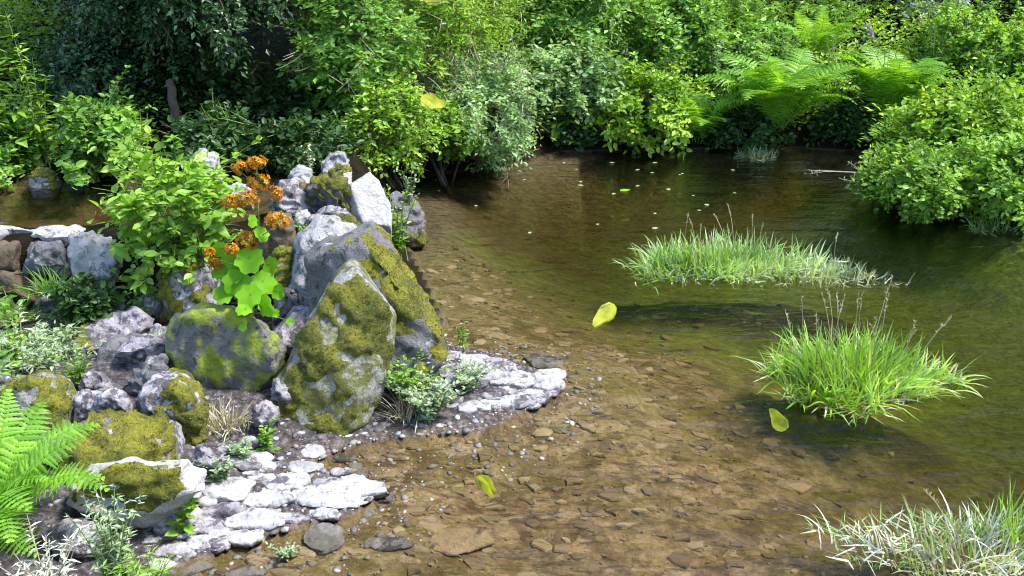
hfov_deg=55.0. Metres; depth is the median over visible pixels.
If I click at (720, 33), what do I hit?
shrub
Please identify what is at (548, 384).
flat stone
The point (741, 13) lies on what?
weed
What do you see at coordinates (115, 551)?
weed
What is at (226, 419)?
grass tuft
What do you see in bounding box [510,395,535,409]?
flat stone
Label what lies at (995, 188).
bush
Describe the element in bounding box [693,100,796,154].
bush
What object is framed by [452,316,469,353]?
weed
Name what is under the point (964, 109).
bush
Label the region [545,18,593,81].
tall weed
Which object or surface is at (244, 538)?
shore stone
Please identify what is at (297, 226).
weed
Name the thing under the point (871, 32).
stump
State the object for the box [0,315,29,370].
weed
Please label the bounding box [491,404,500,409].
shore stone
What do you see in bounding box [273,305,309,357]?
slab
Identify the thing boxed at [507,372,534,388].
shore stone
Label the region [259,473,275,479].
shore stone
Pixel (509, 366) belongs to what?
flat stone
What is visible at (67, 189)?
stone
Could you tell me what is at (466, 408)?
shore stone
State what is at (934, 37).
tall weed
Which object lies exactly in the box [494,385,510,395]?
flat stone
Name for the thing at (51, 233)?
slab
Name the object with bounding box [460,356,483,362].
shore stone
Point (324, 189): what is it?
rock
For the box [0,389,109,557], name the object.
fern
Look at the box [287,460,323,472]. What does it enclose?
flat stone
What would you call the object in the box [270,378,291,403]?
stone
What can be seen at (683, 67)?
tall weed
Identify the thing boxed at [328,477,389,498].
flat stone
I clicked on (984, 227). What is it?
grass clump
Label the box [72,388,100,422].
stone
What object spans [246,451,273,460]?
shore stone
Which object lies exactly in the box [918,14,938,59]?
weed
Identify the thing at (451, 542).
sunken rock
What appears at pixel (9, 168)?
bush
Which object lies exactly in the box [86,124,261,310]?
leafy plant
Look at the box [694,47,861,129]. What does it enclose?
fern
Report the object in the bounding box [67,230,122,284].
stone
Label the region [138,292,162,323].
stone
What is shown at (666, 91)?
shrub
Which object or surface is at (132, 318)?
slab
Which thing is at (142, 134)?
weed
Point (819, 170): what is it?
fallen branch
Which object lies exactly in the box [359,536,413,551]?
flat stone
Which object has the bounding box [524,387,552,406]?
flat stone
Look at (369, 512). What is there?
flat stone
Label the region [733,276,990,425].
grass clump
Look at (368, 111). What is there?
shrub
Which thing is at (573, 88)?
shrub
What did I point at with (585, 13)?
shrub
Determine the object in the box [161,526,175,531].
shore stone
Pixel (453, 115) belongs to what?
shrub
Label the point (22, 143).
tall plant
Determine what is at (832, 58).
tall weed
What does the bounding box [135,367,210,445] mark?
boulder
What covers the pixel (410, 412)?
grass tuft
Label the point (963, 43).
shrub
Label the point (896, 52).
tall weed
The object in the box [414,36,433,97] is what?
tall weed
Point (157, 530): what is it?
shore stone
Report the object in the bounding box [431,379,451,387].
shore stone
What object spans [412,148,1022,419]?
floating leaves
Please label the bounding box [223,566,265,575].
flat stone
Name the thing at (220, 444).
shore stone
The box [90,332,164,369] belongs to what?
boulder
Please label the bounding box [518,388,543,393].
shore stone
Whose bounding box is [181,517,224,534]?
flat stone
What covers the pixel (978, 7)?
weed
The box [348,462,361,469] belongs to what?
shore stone
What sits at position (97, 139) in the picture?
bush
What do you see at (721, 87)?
tall weed
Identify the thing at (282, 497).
flat stone
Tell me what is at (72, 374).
weed
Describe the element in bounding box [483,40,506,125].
tall weed
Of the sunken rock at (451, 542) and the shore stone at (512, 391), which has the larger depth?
the shore stone at (512, 391)
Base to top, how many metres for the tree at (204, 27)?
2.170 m
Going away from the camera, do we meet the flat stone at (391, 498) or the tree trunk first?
the flat stone at (391, 498)
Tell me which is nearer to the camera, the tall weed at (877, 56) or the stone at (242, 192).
the stone at (242, 192)
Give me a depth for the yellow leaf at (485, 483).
2.79 m
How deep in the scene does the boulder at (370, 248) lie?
4.54 m
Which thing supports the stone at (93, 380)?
on the ground at (960, 448)
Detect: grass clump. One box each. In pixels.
[613,204,852,294]
[730,144,778,162]
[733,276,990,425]
[760,232,913,289]
[798,488,1023,575]
[871,509,1023,575]
[955,480,1023,557]
[965,208,1021,236]
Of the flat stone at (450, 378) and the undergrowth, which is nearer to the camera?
the flat stone at (450, 378)
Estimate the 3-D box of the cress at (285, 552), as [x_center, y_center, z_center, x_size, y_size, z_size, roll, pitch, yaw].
[-0.830,0.946,3.551,0.107,0.078,0.115,-19,28,-39]
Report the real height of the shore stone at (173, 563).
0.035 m
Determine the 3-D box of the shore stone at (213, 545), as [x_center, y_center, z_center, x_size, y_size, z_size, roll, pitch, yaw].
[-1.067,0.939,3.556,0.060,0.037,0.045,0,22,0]
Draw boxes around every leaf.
[420,93,446,109]
[424,0,442,4]
[476,475,496,497]
[592,302,616,327]
[769,408,788,431]
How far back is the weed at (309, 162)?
6.04 m
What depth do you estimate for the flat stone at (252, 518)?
3.67 m
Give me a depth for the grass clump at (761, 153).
8.94 m
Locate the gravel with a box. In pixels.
[0,329,608,575]
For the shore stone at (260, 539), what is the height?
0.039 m
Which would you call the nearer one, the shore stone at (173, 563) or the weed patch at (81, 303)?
the shore stone at (173, 563)
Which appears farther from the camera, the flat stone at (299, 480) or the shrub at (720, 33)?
the shrub at (720, 33)
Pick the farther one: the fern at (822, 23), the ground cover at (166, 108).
the fern at (822, 23)
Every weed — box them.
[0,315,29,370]
[0,504,95,575]
[4,325,65,373]
[46,341,97,387]
[64,483,145,575]
[101,543,176,575]
[123,284,164,318]
[125,111,162,226]
[165,497,199,535]
[255,415,281,452]
[294,212,306,231]
[300,144,314,173]
[383,184,419,260]
[396,163,422,203]
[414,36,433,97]
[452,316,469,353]
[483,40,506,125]
[495,38,525,125]
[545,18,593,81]
[655,28,692,73]
[660,45,699,85]
[704,36,729,100]
[711,43,749,134]
[736,0,766,31]
[739,32,777,122]
[759,25,812,70]
[823,28,867,110]
[854,26,895,114]
[874,30,915,123]
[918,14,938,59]
[926,1,952,80]
[969,0,995,26]
[974,63,1005,85]
[975,39,1003,82]
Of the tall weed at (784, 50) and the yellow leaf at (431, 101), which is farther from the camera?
the tall weed at (784, 50)
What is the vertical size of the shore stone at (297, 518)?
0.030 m
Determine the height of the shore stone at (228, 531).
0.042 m
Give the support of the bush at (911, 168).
on the ground at (960, 448)
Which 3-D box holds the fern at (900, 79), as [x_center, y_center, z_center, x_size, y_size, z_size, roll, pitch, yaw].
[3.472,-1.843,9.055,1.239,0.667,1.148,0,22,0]
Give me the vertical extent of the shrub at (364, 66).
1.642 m
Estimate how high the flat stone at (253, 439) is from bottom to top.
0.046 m
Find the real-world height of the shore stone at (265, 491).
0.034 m
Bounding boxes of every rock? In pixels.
[124,353,168,395]
[193,148,223,189]
[253,211,295,271]
[269,176,316,219]
[304,171,351,211]
[306,205,350,225]
[388,191,427,248]
[396,554,420,565]
[425,527,494,556]
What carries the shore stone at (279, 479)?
on the ground at (960, 448)
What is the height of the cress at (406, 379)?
0.241 m
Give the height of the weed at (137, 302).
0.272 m
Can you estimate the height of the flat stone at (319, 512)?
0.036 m
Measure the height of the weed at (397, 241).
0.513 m
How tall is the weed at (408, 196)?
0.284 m
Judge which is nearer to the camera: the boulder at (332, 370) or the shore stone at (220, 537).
the shore stone at (220, 537)
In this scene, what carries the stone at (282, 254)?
on the boulder at (313, 232)
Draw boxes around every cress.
[183,454,247,482]
[222,426,252,461]
[263,536,300,563]
[376,349,445,406]
[443,353,505,390]
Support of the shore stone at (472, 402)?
on the ground at (960, 448)
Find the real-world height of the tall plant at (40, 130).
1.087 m
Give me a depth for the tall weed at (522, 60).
8.73 m
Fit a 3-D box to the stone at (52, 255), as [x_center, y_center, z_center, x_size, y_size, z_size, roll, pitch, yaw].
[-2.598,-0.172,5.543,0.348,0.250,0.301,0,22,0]
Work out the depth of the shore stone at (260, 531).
3.63 m
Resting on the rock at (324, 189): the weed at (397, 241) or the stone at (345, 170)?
the stone at (345, 170)
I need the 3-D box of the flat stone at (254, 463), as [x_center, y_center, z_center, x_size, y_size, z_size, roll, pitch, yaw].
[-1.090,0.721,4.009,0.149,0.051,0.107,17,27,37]
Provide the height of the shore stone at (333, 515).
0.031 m
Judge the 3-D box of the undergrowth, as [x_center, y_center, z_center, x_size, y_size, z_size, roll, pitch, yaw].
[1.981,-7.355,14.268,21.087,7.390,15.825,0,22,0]
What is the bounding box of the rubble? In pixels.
[192,245,979,575]
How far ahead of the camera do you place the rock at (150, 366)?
4.39 m
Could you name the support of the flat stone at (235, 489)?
on the ground at (960, 448)
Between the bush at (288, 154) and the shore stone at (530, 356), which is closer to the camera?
the shore stone at (530, 356)
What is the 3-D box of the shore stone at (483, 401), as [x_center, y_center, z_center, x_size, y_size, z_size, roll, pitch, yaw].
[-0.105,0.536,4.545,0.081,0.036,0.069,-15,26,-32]
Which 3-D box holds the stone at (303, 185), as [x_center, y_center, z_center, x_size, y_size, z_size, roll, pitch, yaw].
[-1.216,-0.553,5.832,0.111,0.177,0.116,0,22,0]
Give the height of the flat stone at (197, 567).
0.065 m
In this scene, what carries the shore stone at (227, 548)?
on the ground at (960, 448)
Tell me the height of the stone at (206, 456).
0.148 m
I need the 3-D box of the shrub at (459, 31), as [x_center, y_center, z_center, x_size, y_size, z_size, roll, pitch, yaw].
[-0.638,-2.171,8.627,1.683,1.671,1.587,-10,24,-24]
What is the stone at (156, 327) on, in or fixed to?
on the ground at (960, 448)
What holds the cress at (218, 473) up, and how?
on the ground at (960, 448)
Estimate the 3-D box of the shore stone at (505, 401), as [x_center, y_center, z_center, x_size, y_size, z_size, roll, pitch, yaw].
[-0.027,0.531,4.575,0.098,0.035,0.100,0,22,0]
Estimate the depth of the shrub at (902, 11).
11.33 m
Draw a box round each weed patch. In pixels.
[0,302,106,378]
[43,271,129,328]
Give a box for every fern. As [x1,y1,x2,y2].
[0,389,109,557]
[620,56,672,92]
[668,89,756,143]
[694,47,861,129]
[767,5,866,64]
[826,45,961,122]
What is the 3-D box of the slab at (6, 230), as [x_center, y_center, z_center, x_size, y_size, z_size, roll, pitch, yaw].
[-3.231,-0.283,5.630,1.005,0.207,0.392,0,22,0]
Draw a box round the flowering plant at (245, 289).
[203,155,293,331]
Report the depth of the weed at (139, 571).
3.17 m
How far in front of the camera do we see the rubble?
4.26 m
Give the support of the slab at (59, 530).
on the gravel
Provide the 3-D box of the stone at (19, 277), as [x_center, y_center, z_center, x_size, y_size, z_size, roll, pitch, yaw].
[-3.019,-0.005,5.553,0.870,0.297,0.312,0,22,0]
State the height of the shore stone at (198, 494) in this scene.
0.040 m
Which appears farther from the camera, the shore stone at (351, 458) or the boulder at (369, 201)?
the boulder at (369, 201)
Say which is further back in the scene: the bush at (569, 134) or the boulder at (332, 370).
the bush at (569, 134)
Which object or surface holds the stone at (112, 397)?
on the ground at (960, 448)
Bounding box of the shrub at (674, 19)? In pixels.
[600,0,732,76]
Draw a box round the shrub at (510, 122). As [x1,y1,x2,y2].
[412,10,558,184]
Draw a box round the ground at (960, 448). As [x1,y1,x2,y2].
[0,0,1023,575]
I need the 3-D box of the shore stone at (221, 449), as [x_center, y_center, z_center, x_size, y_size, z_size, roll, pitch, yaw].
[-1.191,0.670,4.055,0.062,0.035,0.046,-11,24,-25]
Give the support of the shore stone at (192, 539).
on the ground at (960, 448)
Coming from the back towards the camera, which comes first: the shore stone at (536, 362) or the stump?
the stump
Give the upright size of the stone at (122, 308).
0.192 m
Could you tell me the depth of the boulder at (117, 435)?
3.82 m
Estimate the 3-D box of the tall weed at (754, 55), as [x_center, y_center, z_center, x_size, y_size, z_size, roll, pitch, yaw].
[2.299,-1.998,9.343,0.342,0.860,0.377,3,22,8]
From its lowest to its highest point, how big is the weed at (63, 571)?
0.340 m
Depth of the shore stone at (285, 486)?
3.87 m
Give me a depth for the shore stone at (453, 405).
4.51 m
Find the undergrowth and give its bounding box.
[0,0,1023,158]
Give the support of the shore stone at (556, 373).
on the ground at (960, 448)
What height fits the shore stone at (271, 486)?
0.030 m
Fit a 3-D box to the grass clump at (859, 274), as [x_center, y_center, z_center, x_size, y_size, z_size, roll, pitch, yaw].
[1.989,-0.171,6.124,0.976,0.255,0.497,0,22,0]
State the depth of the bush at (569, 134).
9.10 m
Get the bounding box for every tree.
[52,0,318,110]
[85,0,396,59]
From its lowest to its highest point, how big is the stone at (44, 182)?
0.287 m
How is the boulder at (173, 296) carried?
on the ground at (960, 448)
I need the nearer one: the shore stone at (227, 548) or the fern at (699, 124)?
the shore stone at (227, 548)
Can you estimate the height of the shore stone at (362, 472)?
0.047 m
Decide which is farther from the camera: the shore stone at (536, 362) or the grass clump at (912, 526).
the shore stone at (536, 362)
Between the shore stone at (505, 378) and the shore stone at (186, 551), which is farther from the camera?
the shore stone at (505, 378)
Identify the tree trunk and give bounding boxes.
[166,79,179,131]
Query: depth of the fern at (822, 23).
10.65 m
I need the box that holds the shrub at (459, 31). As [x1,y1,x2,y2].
[344,0,547,96]
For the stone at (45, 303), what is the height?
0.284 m
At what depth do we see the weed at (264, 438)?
4.12 m
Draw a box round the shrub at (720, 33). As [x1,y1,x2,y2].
[681,6,812,107]
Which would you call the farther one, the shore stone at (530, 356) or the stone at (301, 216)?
the stone at (301, 216)
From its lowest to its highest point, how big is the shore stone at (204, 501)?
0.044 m
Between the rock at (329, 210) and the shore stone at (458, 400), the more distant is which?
the rock at (329, 210)
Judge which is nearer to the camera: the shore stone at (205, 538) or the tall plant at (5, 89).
the shore stone at (205, 538)
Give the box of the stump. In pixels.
[860,23,874,46]
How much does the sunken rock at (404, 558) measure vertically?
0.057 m
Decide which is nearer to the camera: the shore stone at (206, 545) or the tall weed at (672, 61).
the shore stone at (206, 545)
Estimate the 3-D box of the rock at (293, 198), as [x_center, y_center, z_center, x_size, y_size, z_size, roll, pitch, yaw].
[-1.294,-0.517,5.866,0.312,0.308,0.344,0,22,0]
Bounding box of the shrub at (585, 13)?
[493,0,659,69]
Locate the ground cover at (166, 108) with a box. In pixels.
[0,44,1012,490]
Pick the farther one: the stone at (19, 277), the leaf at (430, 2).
the stone at (19, 277)
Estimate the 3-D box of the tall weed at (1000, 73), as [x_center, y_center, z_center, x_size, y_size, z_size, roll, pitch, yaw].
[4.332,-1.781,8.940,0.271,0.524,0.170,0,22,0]
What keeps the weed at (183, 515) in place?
on the ground at (960, 448)
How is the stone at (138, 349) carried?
on the boulder at (106, 352)
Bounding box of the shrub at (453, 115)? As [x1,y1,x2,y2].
[396,83,493,194]
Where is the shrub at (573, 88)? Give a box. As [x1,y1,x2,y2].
[510,31,631,125]
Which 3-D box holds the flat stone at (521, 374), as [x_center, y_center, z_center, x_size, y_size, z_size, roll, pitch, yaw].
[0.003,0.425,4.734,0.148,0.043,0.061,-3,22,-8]
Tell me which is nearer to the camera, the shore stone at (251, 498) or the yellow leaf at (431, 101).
the yellow leaf at (431, 101)
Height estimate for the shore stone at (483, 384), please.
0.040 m
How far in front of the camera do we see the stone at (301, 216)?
5.49 m
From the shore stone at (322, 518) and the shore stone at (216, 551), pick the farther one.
the shore stone at (322, 518)
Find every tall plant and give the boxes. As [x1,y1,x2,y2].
[0,0,21,162]
[0,83,50,165]
[3,9,58,167]
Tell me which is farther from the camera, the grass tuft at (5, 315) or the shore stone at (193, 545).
the grass tuft at (5, 315)
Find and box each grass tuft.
[0,288,56,325]
[3,263,101,299]
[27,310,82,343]
[207,394,252,440]
[373,382,450,431]
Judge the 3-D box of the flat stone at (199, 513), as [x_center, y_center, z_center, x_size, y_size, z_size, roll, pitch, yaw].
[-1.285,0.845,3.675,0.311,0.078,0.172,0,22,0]
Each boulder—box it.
[0,369,76,433]
[55,408,184,483]
[67,456,206,528]
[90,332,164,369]
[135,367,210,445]
[155,255,222,325]
[165,302,286,391]
[272,259,396,435]
[288,212,360,305]
[304,221,448,388]
[350,172,391,238]
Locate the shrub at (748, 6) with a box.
[713,0,882,48]
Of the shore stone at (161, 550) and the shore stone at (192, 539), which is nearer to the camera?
the shore stone at (161, 550)
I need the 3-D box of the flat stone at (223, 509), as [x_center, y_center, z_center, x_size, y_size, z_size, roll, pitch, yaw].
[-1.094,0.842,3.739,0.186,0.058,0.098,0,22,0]
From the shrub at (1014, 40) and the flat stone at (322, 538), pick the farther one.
the shrub at (1014, 40)
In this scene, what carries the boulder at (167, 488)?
on the ground at (960, 448)
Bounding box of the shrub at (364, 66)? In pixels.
[244,0,437,140]
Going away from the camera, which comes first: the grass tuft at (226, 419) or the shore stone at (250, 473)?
the shore stone at (250, 473)
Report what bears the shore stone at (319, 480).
on the ground at (960, 448)
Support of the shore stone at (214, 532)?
on the ground at (960, 448)
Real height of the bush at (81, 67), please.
1.183 m
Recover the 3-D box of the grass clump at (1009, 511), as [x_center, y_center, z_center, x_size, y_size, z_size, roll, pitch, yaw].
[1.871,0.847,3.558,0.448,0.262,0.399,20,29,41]
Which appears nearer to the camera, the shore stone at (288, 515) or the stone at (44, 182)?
the shore stone at (288, 515)
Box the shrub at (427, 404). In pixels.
[385,358,478,423]
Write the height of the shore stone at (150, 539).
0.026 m
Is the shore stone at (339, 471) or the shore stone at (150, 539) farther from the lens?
the shore stone at (339, 471)
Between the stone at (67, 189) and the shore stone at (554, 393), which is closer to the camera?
the shore stone at (554, 393)
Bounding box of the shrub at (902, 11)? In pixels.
[891,0,976,40]
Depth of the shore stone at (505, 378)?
4.68 m
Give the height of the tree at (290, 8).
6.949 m
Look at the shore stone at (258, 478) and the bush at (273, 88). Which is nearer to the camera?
the shore stone at (258, 478)
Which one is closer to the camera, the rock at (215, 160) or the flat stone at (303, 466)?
the flat stone at (303, 466)
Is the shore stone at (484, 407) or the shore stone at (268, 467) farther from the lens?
the shore stone at (484, 407)
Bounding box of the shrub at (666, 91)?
[582,51,705,159]
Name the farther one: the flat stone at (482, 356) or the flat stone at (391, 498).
the flat stone at (482, 356)
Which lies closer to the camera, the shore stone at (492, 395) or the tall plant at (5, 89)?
the shore stone at (492, 395)
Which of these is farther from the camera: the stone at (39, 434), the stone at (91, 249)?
the stone at (91, 249)
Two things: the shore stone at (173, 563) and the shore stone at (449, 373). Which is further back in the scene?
the shore stone at (449, 373)
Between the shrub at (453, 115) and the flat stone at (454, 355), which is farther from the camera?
the shrub at (453, 115)
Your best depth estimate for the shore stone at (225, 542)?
3.56 m
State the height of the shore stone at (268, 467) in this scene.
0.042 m
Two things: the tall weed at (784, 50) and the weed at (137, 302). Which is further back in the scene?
the tall weed at (784, 50)
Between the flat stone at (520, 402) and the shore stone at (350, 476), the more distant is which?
the flat stone at (520, 402)
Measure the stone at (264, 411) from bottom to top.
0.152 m
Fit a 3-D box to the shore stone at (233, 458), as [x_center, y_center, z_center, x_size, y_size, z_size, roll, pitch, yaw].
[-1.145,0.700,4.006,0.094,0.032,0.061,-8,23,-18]
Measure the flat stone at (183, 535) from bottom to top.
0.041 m
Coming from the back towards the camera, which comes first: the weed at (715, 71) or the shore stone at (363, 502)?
the weed at (715, 71)
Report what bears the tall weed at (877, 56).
on the ground at (960, 448)
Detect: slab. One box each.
[0,225,29,240]
[30,224,85,245]
[41,517,106,558]
[72,305,154,352]
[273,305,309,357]
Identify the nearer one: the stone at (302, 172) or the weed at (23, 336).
the weed at (23, 336)
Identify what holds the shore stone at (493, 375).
on the ground at (960, 448)
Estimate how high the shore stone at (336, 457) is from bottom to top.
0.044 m
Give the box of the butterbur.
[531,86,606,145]
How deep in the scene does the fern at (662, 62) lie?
9.76 m
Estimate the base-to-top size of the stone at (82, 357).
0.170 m
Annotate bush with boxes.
[0,46,166,114]
[0,112,60,190]
[17,10,166,114]
[49,65,157,192]
[134,41,355,120]
[142,85,262,173]
[213,101,375,175]
[534,112,605,150]
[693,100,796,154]
[799,88,888,149]
[844,132,985,224]
[881,56,1023,151]
[920,110,1023,243]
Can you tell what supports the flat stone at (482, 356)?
on the ground at (960, 448)
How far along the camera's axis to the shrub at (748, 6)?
11.41 m
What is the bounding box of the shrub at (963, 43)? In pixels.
[899,0,1012,91]
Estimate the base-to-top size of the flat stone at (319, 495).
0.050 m
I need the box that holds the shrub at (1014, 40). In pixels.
[957,0,1023,95]
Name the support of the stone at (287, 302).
on the ground at (960, 448)
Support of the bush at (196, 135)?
on the ground at (960, 448)
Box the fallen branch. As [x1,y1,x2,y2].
[805,155,891,195]
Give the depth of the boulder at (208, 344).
4.40 m
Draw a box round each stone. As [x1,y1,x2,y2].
[0,240,21,271]
[0,269,42,307]
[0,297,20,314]
[0,375,11,390]
[22,239,71,277]
[28,166,61,199]
[28,433,60,467]
[31,295,59,312]
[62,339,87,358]
[63,180,90,193]
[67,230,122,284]
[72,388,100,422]
[78,370,112,390]
[93,386,133,412]
[96,300,126,318]
[115,333,165,364]
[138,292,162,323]
[142,535,158,543]
[147,323,166,335]
[149,558,176,569]
[151,507,209,527]
[152,436,171,459]
[153,527,165,533]
[153,545,170,557]
[159,531,193,539]
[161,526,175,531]
[166,542,186,550]
[169,546,196,558]
[180,561,213,575]
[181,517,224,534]
[186,536,199,542]
[188,541,201,549]
[190,534,212,541]
[191,445,218,468]
[193,492,201,498]
[195,542,210,551]
[197,496,217,506]
[201,477,255,501]
[201,501,246,517]
[208,529,224,535]
[209,535,227,541]
[209,541,231,551]
[210,542,224,552]
[210,546,223,554]
[216,445,229,453]
[216,539,228,546]
[218,441,236,446]
[220,455,242,461]
[222,527,233,535]
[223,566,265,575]
[225,182,253,210]
[225,507,284,530]
[227,529,264,547]
[231,455,261,471]
[241,435,257,445]
[241,470,258,476]
[241,492,273,507]
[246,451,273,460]
[247,475,266,480]
[249,529,263,534]
[252,400,279,431]
[254,486,296,507]
[254,531,263,544]
[258,460,276,473]
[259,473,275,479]
[259,489,276,493]
[261,474,289,484]
[265,483,277,489]
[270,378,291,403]
[271,245,292,294]
[271,287,300,329]
[275,461,286,467]
[278,483,291,490]
[278,512,295,517]
[279,471,310,490]
[283,513,305,523]
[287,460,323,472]
[288,164,312,182]
[292,480,360,508]
[294,209,310,233]
[299,180,307,193]
[300,444,325,458]
[302,522,345,555]
[308,509,338,520]
[311,507,337,517]
[312,478,339,483]
[321,151,349,173]
[327,510,340,521]
[328,163,351,183]
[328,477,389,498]
[330,467,351,476]
[331,454,355,462]
[332,455,349,462]
[340,474,364,478]
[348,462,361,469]
[351,470,368,478]
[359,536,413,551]
[360,496,373,505]
[363,507,375,518]
[377,492,395,503]
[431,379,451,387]
[440,363,470,377]
[445,374,460,386]
[445,403,457,408]
[447,350,461,359]
[450,396,463,403]
[457,400,478,407]
[457,404,476,412]
[458,354,489,361]
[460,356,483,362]
[460,361,485,368]
[473,368,502,381]
[475,380,488,388]
[476,401,490,411]
[480,399,499,404]
[481,392,501,399]
[485,357,517,371]
[489,371,519,385]
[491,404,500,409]
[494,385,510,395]
[498,395,514,406]
[500,370,527,377]
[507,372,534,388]
[507,387,525,394]
[509,389,534,397]
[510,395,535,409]
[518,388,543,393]
[523,352,556,362]
[523,403,541,409]
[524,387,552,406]
[530,357,564,368]
[532,378,564,393]
[534,368,565,379]
[537,389,559,396]
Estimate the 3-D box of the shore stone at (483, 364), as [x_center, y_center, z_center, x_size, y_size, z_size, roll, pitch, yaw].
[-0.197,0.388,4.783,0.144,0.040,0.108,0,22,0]
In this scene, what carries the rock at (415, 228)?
on the ground at (960, 448)
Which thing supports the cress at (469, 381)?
on the ground at (960, 448)
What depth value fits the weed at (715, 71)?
9.84 m
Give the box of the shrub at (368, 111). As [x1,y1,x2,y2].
[334,52,452,188]
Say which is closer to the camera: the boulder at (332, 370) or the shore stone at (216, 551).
the shore stone at (216, 551)
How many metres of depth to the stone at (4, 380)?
4.31 m
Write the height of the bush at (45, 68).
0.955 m
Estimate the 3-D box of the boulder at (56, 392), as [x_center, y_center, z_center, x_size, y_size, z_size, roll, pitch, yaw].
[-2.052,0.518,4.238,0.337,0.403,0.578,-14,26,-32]
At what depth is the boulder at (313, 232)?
4.93 m
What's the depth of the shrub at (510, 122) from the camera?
8.04 m
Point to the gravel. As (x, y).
(353, 529)
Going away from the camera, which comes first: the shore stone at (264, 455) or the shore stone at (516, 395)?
the shore stone at (264, 455)
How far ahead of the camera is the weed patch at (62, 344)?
4.67 m
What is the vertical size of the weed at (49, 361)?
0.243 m
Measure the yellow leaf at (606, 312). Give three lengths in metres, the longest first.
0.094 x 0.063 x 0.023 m
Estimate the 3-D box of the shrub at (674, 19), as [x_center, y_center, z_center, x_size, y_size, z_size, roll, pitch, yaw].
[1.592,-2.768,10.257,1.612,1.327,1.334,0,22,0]
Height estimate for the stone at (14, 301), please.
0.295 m
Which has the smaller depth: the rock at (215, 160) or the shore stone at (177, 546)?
the shore stone at (177, 546)
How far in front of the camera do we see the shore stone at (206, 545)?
3.54 m
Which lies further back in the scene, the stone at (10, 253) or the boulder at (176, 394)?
the stone at (10, 253)
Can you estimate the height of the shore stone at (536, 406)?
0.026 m
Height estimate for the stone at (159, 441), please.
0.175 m
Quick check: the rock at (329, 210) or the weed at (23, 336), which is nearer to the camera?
the weed at (23, 336)
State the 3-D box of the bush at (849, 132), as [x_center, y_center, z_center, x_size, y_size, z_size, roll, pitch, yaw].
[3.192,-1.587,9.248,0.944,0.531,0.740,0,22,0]
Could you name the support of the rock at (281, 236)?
on the ground at (960, 448)
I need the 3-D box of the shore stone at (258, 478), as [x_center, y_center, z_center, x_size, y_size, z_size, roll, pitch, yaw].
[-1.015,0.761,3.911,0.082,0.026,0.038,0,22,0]
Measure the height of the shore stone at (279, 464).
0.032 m
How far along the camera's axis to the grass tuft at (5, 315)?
5.23 m
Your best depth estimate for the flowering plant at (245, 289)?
4.30 m
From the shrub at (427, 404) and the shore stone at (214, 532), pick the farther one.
the shrub at (427, 404)
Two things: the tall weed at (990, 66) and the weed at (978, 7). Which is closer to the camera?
the tall weed at (990, 66)
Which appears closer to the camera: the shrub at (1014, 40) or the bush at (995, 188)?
the bush at (995, 188)
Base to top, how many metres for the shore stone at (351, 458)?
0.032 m
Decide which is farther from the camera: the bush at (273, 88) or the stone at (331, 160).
the bush at (273, 88)
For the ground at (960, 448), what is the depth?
5.64 m
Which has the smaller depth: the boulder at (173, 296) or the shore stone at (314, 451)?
the shore stone at (314, 451)

